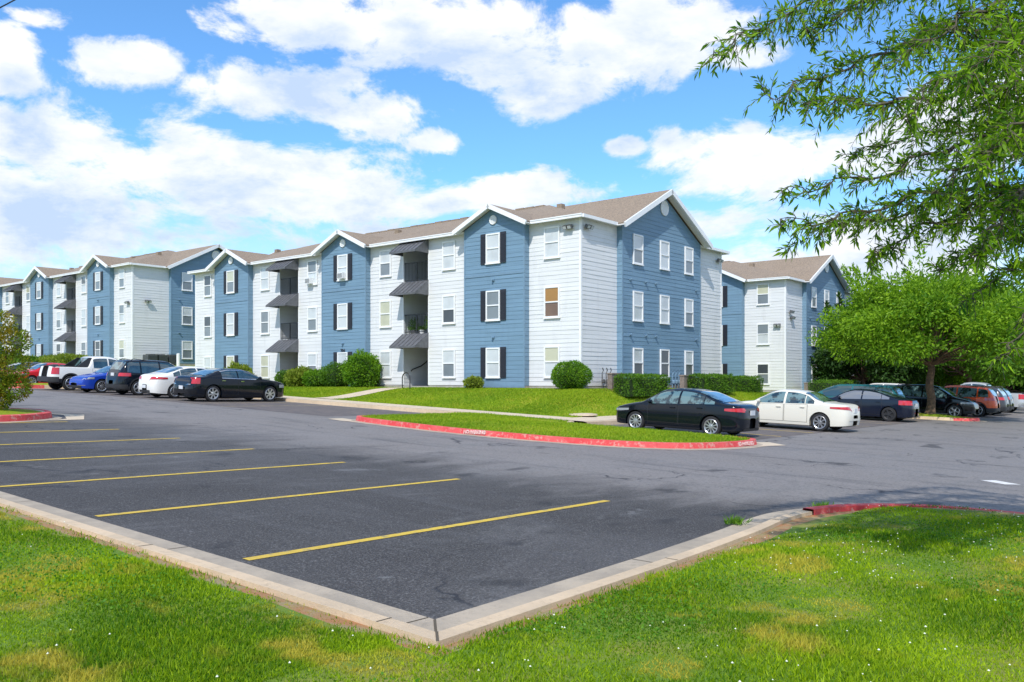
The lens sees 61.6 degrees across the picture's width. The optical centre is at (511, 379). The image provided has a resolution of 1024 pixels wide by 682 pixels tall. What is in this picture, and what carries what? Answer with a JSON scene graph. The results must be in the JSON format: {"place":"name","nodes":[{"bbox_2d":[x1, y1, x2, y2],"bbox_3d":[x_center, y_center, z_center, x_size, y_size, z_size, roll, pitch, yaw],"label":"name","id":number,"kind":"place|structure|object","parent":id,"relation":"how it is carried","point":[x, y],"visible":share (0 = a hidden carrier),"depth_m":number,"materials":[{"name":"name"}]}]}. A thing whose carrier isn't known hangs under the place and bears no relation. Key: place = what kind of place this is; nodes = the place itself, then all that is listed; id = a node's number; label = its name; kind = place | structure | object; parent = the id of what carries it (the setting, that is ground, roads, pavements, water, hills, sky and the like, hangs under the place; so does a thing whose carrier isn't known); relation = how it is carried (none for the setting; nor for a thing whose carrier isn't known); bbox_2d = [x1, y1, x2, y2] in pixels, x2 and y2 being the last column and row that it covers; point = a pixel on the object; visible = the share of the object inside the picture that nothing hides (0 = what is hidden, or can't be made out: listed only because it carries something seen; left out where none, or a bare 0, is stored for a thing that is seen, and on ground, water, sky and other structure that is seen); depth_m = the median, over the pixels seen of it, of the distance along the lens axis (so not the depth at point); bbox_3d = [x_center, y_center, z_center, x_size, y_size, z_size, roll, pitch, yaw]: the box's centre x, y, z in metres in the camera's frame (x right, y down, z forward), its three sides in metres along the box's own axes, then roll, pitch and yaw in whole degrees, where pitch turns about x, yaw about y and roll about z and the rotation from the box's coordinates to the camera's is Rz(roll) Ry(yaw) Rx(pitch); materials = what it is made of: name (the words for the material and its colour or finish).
{"place":"outdoors","nodes":[
{"label":"outdoors","id":0,"kind":"place"},
{"bbox_2d":[0,409,39,414],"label":"lawn","id":1,"kind":"structure","parent":0,"point":[12,411],"depth_m":23.52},
{"bbox_2d":[0,309,33,409],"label":"ornamental shrub","id":2,"kind":"object","parent":1,"relation":"on","point":[9,377],"visible":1,"depth_m":23.50,"materials":[{"name":"green plant"}]},
{"bbox_2d":[279,396,571,418],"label":"sidewalk","id":3,"kind":"structure","parent":0,"point":[433,408],"depth_m":35.99,"materials":[{"name":"concrete"}]},
{"bbox_2d":[175,365,769,417],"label":"lawn","id":4,"kind":"structure","parent":0,"point":[595,408],"depth_m":37.22,"materials":[{"name":"plant"}]},
{"bbox_2d":[35,353,87,363],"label":"shrub","id":5,"kind":"object","parent":4,"relation":"on","point":[66,358],"visible":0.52,"depth_m":68.20,"materials":[{"name":"green plant"}]},
{"bbox_2d":[0,244,225,365],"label":"apartment building","id":6,"kind":"structure","parent":4,"relation":"on","point":[132,307],"depth_m":70.82,"materials":[{"name":"white"}]},
{"bbox_2d":[118,340,124,358],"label":"window","id":7,"kind":"structure","parent":6,"relation":"in","point":[121,342],"depth_m":68.56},
{"bbox_2d":[118,304,124,323],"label":"window","id":8,"kind":"structure","parent":6,"relation":"in","point":[121,307],"depth_m":68.56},
{"bbox_2d":[118,269,124,288],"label":"window","id":9,"kind":"structure","parent":6,"relation":"in","point":[122,271],"depth_m":68.55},
{"bbox_2d":[181,306,192,324],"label":"window","id":10,"kind":"structure","parent":6,"relation":"in","point":[187,312],"depth_m":70.84,"materials":[{"name":"glass"}]},
{"bbox_2d":[181,272,192,291],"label":"window","id":11,"kind":"structure","parent":6,"relation":"in","point":[187,279],"depth_m":70.84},
{"bbox_2d":[182,341,192,358],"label":"window","id":12,"kind":"structure","parent":6,"relation":"in","point":[187,346],"depth_m":70.84,"materials":[{"name":"glass"}]},
{"bbox_2d":[227,360,254,373],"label":"shrub","id":13,"kind":"object","parent":4,"relation":"on","point":[233,365],"visible":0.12,"depth_m":53.72,"materials":[{"name":"green plant"}]},
{"bbox_2d":[318,387,411,398],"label":"footpath","id":14,"kind":"structure","parent":4,"relation":"on","point":[355,394],"depth_m":43.25,"materials":[{"name":"concrete"}]},
{"bbox_2d":[187,189,729,388],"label":"apartment building","id":15,"kind":"structure","parent":4,"relation":"on","point":[527,297],"depth_m":45.22,"materials":[{"name":"brown shingle"},{"name":"white siding"},{"name":"blue siding"}]},
{"bbox_2d":[203,316,211,337],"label":"window","id":16,"kind":"structure","parent":15,"relation":"in","point":[207,319],"depth_m":59.10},
{"bbox_2d":[204,275,211,296],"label":"window","id":17,"kind":"structure","parent":15,"relation":"in","point":[207,278],"depth_m":59.10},
{"bbox_2d":[226,313,234,335],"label":"window","id":18,"kind":"structure","parent":15,"relation":"in","point":[229,316],"depth_m":56.78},
{"bbox_2d":[226,270,234,293],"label":"window","id":19,"kind":"structure","parent":15,"relation":"in","point":[229,274],"depth_m":56.78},
{"bbox_2d":[260,311,268,334],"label":"window","id":20,"kind":"structure","parent":15,"relation":"in","point":[264,315],"depth_m":54.94,"materials":[{"name":"glass"}]},
{"bbox_2d":[260,355,269,378],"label":"window","id":21,"kind":"structure","parent":15,"relation":"in","point":[264,359],"depth_m":54.94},
{"bbox_2d":[260,266,269,290],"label":"window","id":22,"kind":"structure","parent":15,"relation":"in","point":[264,275],"depth_m":54.96,"materials":[{"name":"glass"}]},
{"bbox_2d":[307,353,316,369],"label":"window","id":23,"kind":"structure","parent":15,"relation":"in","point":[311,358],"depth_m":51.83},
{"bbox_2d":[307,306,317,331],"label":"window","id":24,"kind":"structure","parent":15,"relation":"in","point":[311,311],"depth_m":51.84,"materials":[{"name":"glass"}]},
{"bbox_2d":[307,260,317,285],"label":"window","id":25,"kind":"structure","parent":15,"relation":"in","point":[312,264],"depth_m":51.83,"materials":[{"name":"glass"}]},
{"bbox_2d":[336,303,347,329],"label":"window","id":26,"kind":"structure","parent":15,"relation":"in","point":[342,309],"depth_m":49.50,"materials":[{"name":"glass"}]},
{"bbox_2d":[337,254,347,281],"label":"window","id":27,"kind":"structure","parent":15,"relation":"in","point":[342,260],"depth_m":49.47,"materials":[{"name":"glass"}]},
{"bbox_2d":[379,351,390,377],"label":"window","id":28,"kind":"structure","parent":15,"relation":"in","point":[384,356],"depth_m":47.70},
{"bbox_2d":[379,300,391,327],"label":"window","id":29,"kind":"structure","parent":15,"relation":"in","point":[384,306],"depth_m":47.71,"materials":[{"name":"glass"}]},
{"bbox_2d":[379,249,391,277],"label":"window","id":30,"kind":"structure","parent":15,"relation":"in","point":[384,256],"depth_m":47.71,"materials":[{"name":"glass"}]},
{"bbox_2d":[441,349,455,377],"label":"window","id":31,"kind":"structure","parent":15,"relation":"in","point":[448,355],"depth_m":44.60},
{"bbox_2d":[441,295,455,324],"bbox_3d":[-3.292,-3.610,44.628,0.960,1.510,0.085,0,0,39],"label":"window","id":32,"kind":"structure","parent":15,"relation":"in","point":[448,301],"depth_m":44.60,"materials":[{"name":"glass"}]},
{"bbox_2d":[441,240,455,270],"bbox_3d":[-3.292,-6.420,44.628,0.960,1.510,0.085,0,0,39],"label":"window","id":33,"kind":"structure","parent":15,"relation":"in","point":[448,247],"depth_m":44.60,"materials":[{"name":"glass"}]},
{"bbox_2d":[485,347,499,377],"bbox_3d":[-0.943,-0.800,42.242,0.960,1.510,0.085,0,0,39],"label":"window","id":34,"kind":"structure","parent":15,"relation":"in","point":[492,354],"depth_m":42.23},
{"bbox_2d":[485,232,499,264],"bbox_3d":[-0.943,-6.420,42.242,0.960,1.510,0.085,0,0,39],"label":"window","id":35,"kind":"structure","parent":15,"relation":"in","point":[493,239],"depth_m":42.23,"materials":[{"name":"glass"}]},
{"bbox_2d":[485,290,500,321],"bbox_3d":[-0.943,-3.610,42.242,0.960,1.510,0.085,0,0,39],"label":"window","id":36,"kind":"structure","parent":15,"relation":"in","point":[492,297],"depth_m":42.23,"materials":[{"name":"glass"}]},
{"bbox_2d":[543,346,559,377],"bbox_3d":[1.867,-0.800,40.385,0.960,1.510,0.085,0,0,39],"label":"window","id":37,"kind":"structure","parent":15,"relation":"in","point":[551,353],"depth_m":40.44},
{"bbox_2d":[543,286,559,318],"bbox_3d":[1.867,-3.610,40.385,0.960,1.510,0.085,0,0,39],"label":"window","id":38,"kind":"structure","parent":15,"relation":"in","point":[552,293],"depth_m":40.37,"materials":[{"name":"glass"}]},
{"bbox_2d":[543,226,559,259],"bbox_3d":[1.867,-6.420,40.385,0.960,1.510,0.085,0,0,39],"label":"window","id":39,"kind":"structure","parent":15,"relation":"in","point":[551,234],"depth_m":40.37,"materials":[{"name":"glass"}]},
{"bbox_2d":[632,290,643,321],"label":"window","id":40,"kind":"structure","parent":15,"relation":"in","point":[638,296],"depth_m":42.63,"materials":[{"name":"glass"}]},
{"bbox_2d":[632,233,643,265],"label":"window","id":41,"kind":"structure","parent":15,"relation":"in","point":[638,240],"depth_m":42.63,"materials":[{"name":"glass"}]},
{"bbox_2d":[633,348,643,373],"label":"window","id":42,"kind":"structure","parent":15,"relation":"in","point":[638,353],"depth_m":42.63,"materials":[{"name":"glass"}]},
{"bbox_2d":[660,349,669,377],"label":"window","id":43,"kind":"structure","parent":15,"relation":"in","point":[664,353],"depth_m":44.66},
{"bbox_2d":[660,295,669,324],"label":"window","id":44,"kind":"structure","parent":15,"relation":"in","point":[664,299],"depth_m":44.66,"materials":[{"name":"glass"}]},
{"bbox_2d":[660,240,669,270],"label":"window","id":45,"kind":"structure","parent":15,"relation":"in","point":[664,245],"depth_m":44.66,"materials":[{"name":"glass"}]},
{"bbox_2d":[684,350,693,374],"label":"window","id":46,"kind":"structure","parent":15,"relation":"in","point":[688,355],"depth_m":46.68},
{"bbox_2d":[684,298,693,326],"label":"window","id":47,"kind":"structure","parent":15,"relation":"in","point":[688,303],"depth_m":46.68,"materials":[{"name":"glass"}]},
{"bbox_2d":[684,246,693,275],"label":"window","id":48,"kind":"structure","parent":15,"relation":"in","point":[688,251],"depth_m":46.68,"materials":[{"name":"glass"}]},
{"bbox_2d":[551,359,593,388],"bbox_3d":[2.654,-0.162,38.713,1.960,1.463,1.980,0,0,39],"label":"round bush","id":49,"kind":"object","parent":4,"relation":"on","point":[570,374],"visible":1,"depth_m":38.25,"materials":[{"name":"green plant"}]},
{"bbox_2d":[606,373,624,388],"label":"brick wall","id":50,"kind":"structure","parent":4,"relation":"on","point":[610,380],"depth_m":39.47,"materials":[{"name":"brick"}]},
{"bbox_2d":[613,372,670,396],"bbox_3d":[6.027,0.268,39.750,1.432,1.218,3.999,0,0,39],"label":"hedge","id":51,"kind":"object","parent":4,"relation":"on","point":[634,384],"visible":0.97,"depth_m":38.87,"materials":[{"name":"green plant"}]},
{"bbox_2d":[687,373,736,392],"bbox_3d":[10.702,0.216,46.066,1.413,1.210,4.245,0,0,39],"label":"hedge","id":52,"kind":"object","parent":4,"relation":"on","point":[721,383],"visible":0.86,"depth_m":45.33,"materials":[{"name":"green plant"}]},
{"bbox_2d":[728,375,763,392],"bbox_3d":[13.720,0.280,51.183,1.396,1.180,4.174,0,0,39],"label":"hedge","id":53,"kind":"object","parent":4,"relation":"on","point":[747,383],"visible":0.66,"depth_m":50.77,"materials":[{"name":"green plant"}]},
{"bbox_2d":[722,254,852,391],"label":"apartment building","id":54,"kind":"structure","parent":4,"relation":"on","point":[771,309],"depth_m":61.44,"materials":[{"name":"brown shingle"},{"name":"white siding"},{"name":"blue siding"}]},
{"bbox_2d":[756,283,769,305],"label":"window","id":55,"kind":"structure","parent":54,"relation":"in","point":[762,289],"depth_m":60.58,"materials":[{"name":"glass"}]},
{"bbox_2d":[757,363,769,384],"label":"window","id":56,"kind":"structure","parent":54,"relation":"in","point":[762,369],"depth_m":60.54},
{"bbox_2d":[757,323,769,344],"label":"window","id":57,"kind":"structure","parent":54,"relation":"in","point":[762,329],"depth_m":60.58,"materials":[{"name":"glass"}]},
{"bbox_2d":[811,287,816,307],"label":"window","id":58,"kind":"structure","parent":54,"relation":"in","point":[813,289],"depth_m":62.75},
{"bbox_2d":[807,379,859,391],"bbox_3d":[22.475,0.575,59.759,1.429,1.351,8.117,0,0,39],"label":"hedge","id":59,"kind":"object","parent":4,"relation":"on","point":[820,385],"visible":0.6,"depth_m":57.38,"materials":[{"name":"green plant"}]},
{"bbox_2d":[809,290,927,383],"bbox_3d":[26.255,-2.322,64.169,11.012,8.576,11.429,0,0,39],"label":"lot tree","id":60,"kind":"object","parent":4,"relation":"on","point":[828,368],"visible":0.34,"depth_m":61.56,"materials":[{"name":"green plant"}]},
{"bbox_2d":[0,388,1023,618],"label":"parking lot","id":61,"kind":"structure","parent":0,"point":[657,499],"depth_m":13.45,"materials":[{"name":"asphalt"}]},
{"bbox_2d":[0,408,61,422],"bbox_3d":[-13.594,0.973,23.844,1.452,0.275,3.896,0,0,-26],"label":"red kerb","id":62,"kind":"structure","parent":61,"relation":"on","point":[46,414],"depth_m":22.88,"materials":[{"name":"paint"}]},
{"bbox_2d":[52,413,83,419],"bbox_3d":[-12.960,1.073,24.984,1.180,0.104,3.448,0,0,-34],"label":"concrete apron","id":63,"kind":"object","parent":61,"relation":"on","point":[73,416],"visible":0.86,"depth_m":25.04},
{"bbox_2d":[0,449,245,461],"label":"stall line","id":64,"kind":"object","parent":61,"relation":"on","point":[119,455],"visible":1,"depth_m":15.51,"materials":[{"name":"yellow paint"}]},
{"bbox_2d":[0,462,343,486],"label":"stall line","id":65,"kind":"object","parent":61,"relation":"on","point":[162,474],"visible":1,"depth_m":13.02,"materials":[{"name":"yellow paint"}]},
{"bbox_2d":[17,388,422,415],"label":"old asphalt","id":66,"kind":"structure","parent":61,"relation":"on","point":[296,408],"depth_m":36.36,"materials":[{"name":"asphalt"}]},
{"bbox_2d":[15,363,64,382],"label":"parked car","id":67,"kind":"object","parent":66,"relation":"on","point":[34,374],"visible":0.2,"depth_m":50.65,"materials":[{"name":"red paint"}]},
{"bbox_2d":[37,356,116,389],"bbox_3d":[-23.285,-0.339,48.003,2.309,1.900,5.575,2,0,39],"label":"pickup truck","id":68,"kind":"object","parent":66,"relation":"on","point":[56,376],"visible":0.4,"depth_m":46.56,"materials":[{"name":"white paint"}]},
{"bbox_2d":[69,365,113,392],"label":"parked car","id":69,"kind":"object","parent":66,"relation":"on","point":[95,380],"visible":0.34,"depth_m":43.66,"materials":[{"name":"blue paint"}]},
{"bbox_2d":[105,358,174,394],"bbox_3d":[-17.992,-0.105,43.421,2.205,1.790,4.609,2,0,39],"label":"parked car","id":70,"kind":"object","parent":66,"relation":"on","point":[122,376],"visible":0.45,"depth_m":41.77,"materials":[{"name":"black paint"}]},
{"bbox_2d":[138,366,206,397],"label":"parked car","id":71,"kind":"object","parent":66,"relation":"on","point":[158,383],"visible":0.45,"depth_m":39.38,"materials":[{"name":"white paint"}]},
{"bbox_2d":[173,368,283,401],"bbox_3d":[-12.863,0.249,39.265,2.234,1.475,4.888,2,1,39],"label":"parked car","id":72,"kind":"object","parent":66,"relation":"on","point":[212,384],"visible":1,"depth_m":38.19,"materials":[{"name":"black paint"}]},
{"bbox_2d":[94,478,457,516],"bbox_3d":[-2.732,1.567,11.744,0.115,0.110,5.830,0,0,40],"label":"stall line","id":73,"kind":"object","parent":61,"relation":"on","point":[264,498],"visible":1,"depth_m":11.09,"materials":[{"name":"yellow paint"}]},
{"bbox_2d":[253,397,456,412],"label":"kerb","id":74,"kind":"structure","parent":61,"relation":"on","point":[360,405],"depth_m":37.27,"materials":[{"name":"concrete"}]},
{"bbox_2d":[0,491,811,647],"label":"kerb","id":75,"kind":"structure","parent":61,"relation":"on","point":[464,624],"depth_m":7.04,"materials":[{"name":"concrete"}]},
{"bbox_2d":[21,501,776,640],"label":"kerb joints","id":76,"kind":"object","parent":75,"relation":"on","point":[435,630],"visible":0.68,"depth_m":5.88,"materials":[{"name":"grey"}]},
{"bbox_2d":[723,514,752,524],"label":"weed tuft","id":77,"kind":"object","parent":75,"relation":"on","point":[737,520],"visible":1,"depth_m":10.48,"materials":[{"name":"green plant"}]},
{"bbox_2d":[243,500,607,559],"bbox_3d":[-0.516,1.663,9.921,0.115,0.110,5.830,0,0,40],"label":"stall line","id":78,"kind":"object","parent":61,"relation":"on","point":[368,539],"visible":1,"depth_m":9.17,"materials":[{"name":"yellow paint"}]},
{"bbox_2d":[350,413,763,449],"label":"kerb","id":79,"kind":"structure","parent":61,"relation":"on","point":[584,441],"depth_m":22.52,"materials":[{"name":"concrete"}]},
{"bbox_2d":[584,420,624,424],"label":"kerb","id":80,"kind":"structure","parent":61,"relation":"on","point":[610,422],"depth_m":30.80,"materials":[{"name":"concrete"}]},
{"bbox_2d":[780,503,1023,514],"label":"red kerb","id":81,"kind":"structure","parent":61,"relation":"on","point":[818,510],"depth_m":11.86,"materials":[{"name":"paint"}]},
{"bbox_2d":[895,384,978,416],"bbox_3d":[22.696,1.140,46.534,4.510,1.710,2.200,2,1,39],"label":"parked car","id":82,"kind":"object","parent":61,"relation":"on","point":[947,401],"visible":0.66,"depth_m":45.45,"materials":[{"name":"black paint"}]},
{"bbox_2d":[906,416,986,421],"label":"kerb","id":83,"kind":"structure","parent":61,"relation":"on","point":[973,419],"depth_m":42.13,"materials":[{"name":"concrete"}]},
{"bbox_2d":[894,257,1023,382],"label":"lot tree","id":84,"kind":"object","parent":61,"relation":"on","point":[968,370],"visible":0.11,"depth_m":59.69,"materials":[{"name":"green plant"}]},
{"bbox_2d":[921,385,999,416],"bbox_3d":[25.177,1.183,48.831,4.423,1.710,2.200,2,1,39],"label":"parked car","id":85,"kind":"object","parent":61,"relation":"on","point":[986,397],"visible":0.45,"depth_m":47.36,"materials":[{"name":"orange paint"}]},
{"bbox_2d":[914,353,1017,387],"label":"lot tree","id":86,"kind":"object","parent":61,"relation":"on","point":[955,380],"visible":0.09,"depth_m":65.42,"materials":[{"name":"green plant"}]},
{"bbox_2d":[967,385,1009,414],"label":"parked car","id":87,"kind":"object","parent":61,"relation":"on","point":[1003,399],"visible":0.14,"depth_m":49.56,"materials":[{"name":"grey paint"}]},
{"bbox_2d":[976,385,1013,413],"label":"parked car","id":88,"kind":"object","parent":61,"relation":"on","point":[1010,398],"visible":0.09,"depth_m":52.02,"materials":[{"name":"silver paint"}]},
{"bbox_2d":[1000,279,1023,391],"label":"lot tree","id":89,"kind":"object","parent":61,"relation":"on","point":[1018,379],"visible":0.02,"depth_m":77.44,"materials":[{"name":"green plant"}]},
{"bbox_2d":[0,505,1023,681],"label":"lawn","id":90,"kind":"structure","parent":0,"point":[797,524],"depth_m":5.83,"materials":[{"name":"plant"}]},
{"bbox_2d":[0,504,1023,681],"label":"clover","id":91,"kind":"object","parent":90,"relation":"on","point":[511,628],"depth_m":6.57,"materials":[{"name":"plant"}]},
{"bbox_2d":[694,0,1023,384],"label":"willow oak","id":92,"kind":"object","parent":90,"relation":"on","point":[994,142],"visible":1,"depth_m":7.20,"materials":[{"name":"green plant"}]},
{"bbox_2d":[0,0,1023,291],"label":"sky","id":93,"kind":"structure","parent":0,"point":[128,128],"materials":[{"name":"blue"}]},
{"bbox_2d":[362,411,749,442],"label":"lawn","id":94,"kind":"structure","parent":0,"point":[552,428],"depth_m":24.34,"materials":[{"name":"plant"}]},
{"bbox_2d":[553,416,616,420],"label":"sidewalk","id":95,"kind":"structure","parent":0,"point":[597,418],"depth_m":31.61,"materials":[{"name":"concrete"}]},
{"bbox_2d":[608,412,972,439],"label":"old asphalt","id":96,"kind":"structure","parent":0,"point":[773,431],"depth_m":31.55,"materials":[{"name":"asphalt"}]},
{"bbox_2d":[616,388,759,434],"bbox_3d":[5.669,1.018,28.037,4.634,1.460,2.129,2,1,39],"label":"parked car","id":97,"kind":"object","parent":96,"relation":"on","point":[709,411],"visible":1,"depth_m":27.06,"materials":[{"name":"black paint"}]},
{"bbox_2d":[741,389,859,430],"bbox_3d":[10.400,1.100,32.433,5.060,1.455,2.209,2,1,39],"label":"parked car","id":98,"kind":"object","parent":96,"relation":"on","point":[816,411],"visible":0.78,"depth_m":31.25,"materials":[{"name":"beige paint"}]},
{"bbox_2d":[818,384,905,418],"bbox_3d":[17.305,1.054,43.522,4.912,1.640,2.188,2,1,39],"label":"parked car","id":99,"kind":"object","parent":96,"relation":"on","point":[833,391],"visible":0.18,"depth_m":42.81,"materials":[{"name":"teal paint"}]},
{"bbox_2d":[828,389,919,420],"bbox_3d":[16.705,1.175,40.907,4.813,1.440,2.178,2,1,39],"label":"parked car","id":100,"kind":"object","parent":96,"relation":"on","point":[886,406],"visible":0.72,"depth_m":39.66,"materials":[{"name":"black paint"}]},
{"bbox_2d":[804,238,1023,413],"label":"lot tree","id":101,"kind":"object","parent":96,"relation":"on","point":[880,316],"visible":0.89,"depth_m":41.53,"materials":[{"name":"green plant"}]},
{"bbox_2d":[919,413,970,417],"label":"lawn","id":102,"kind":"structure","parent":0,"point":[937,415],"depth_m":42.91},
{"bbox_2d":[960,382,1023,412],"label":"pickup truck","id":103,"kind":"object","parent":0,"point":[1018,398],"visible":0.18,"depth_m":54.63,"materials":[{"name":"white paint"}]},
{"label":"mulch bed","id":104,"kind":"structure","parent":0,"visible":0},
{"bbox_2d":[274,369,287,385],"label":"shrub","id":105,"kind":"object","parent":104,"relation":"on","point":[279,378],"visible":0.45,"depth_m":51.68,"materials":[{"name":"green plant"}]},
{"bbox_2d":[283,365,314,386],"bbox_3d":[-12.448,-0.136,51.023,2.535,1.527,2.464,0,0,39],"label":"shrub","id":106,"kind":"object","parent":104,"relation":"on","point":[292,378],"visible":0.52,"depth_m":50.37,"materials":[{"name":"green plant"}]},
{"bbox_2d":[300,368,328,386],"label":"shrub","id":107,"kind":"object","parent":104,"relation":"on","point":[310,377],"visible":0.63,"depth_m":49.52,"materials":[{"name":"green plant"}]},
{"bbox_2d":[318,360,347,386],"bbox_3d":[-10.017,-0.253,49.071,2.153,1.643,2.130,0,0,39],"label":"shrub","id":108,"kind":"object","parent":104,"relation":"on","point":[332,375],"visible":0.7,"depth_m":48.56,"materials":[{"name":"green plant"}]},
{"bbox_2d":[338,348,383,386],"bbox_3d":[-8.302,-0.601,47.657,2.479,2.369,2.675,0,0,39],"label":"shrub","id":109,"kind":"object","parent":104,"relation":"on","point":[360,370],"visible":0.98,"depth_m":47.13,"materials":[{"name":"green plant"}]},
{"label":"mulch bed","id":110,"kind":"structure","parent":0,"visible":0},
{"bbox_2d":[462,374,484,388],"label":"shrub","id":111,"kind":"object","parent":110,"relation":"on","point":[472,381],"visible":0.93,"depth_m":41.79,"materials":[{"name":"green plant"}]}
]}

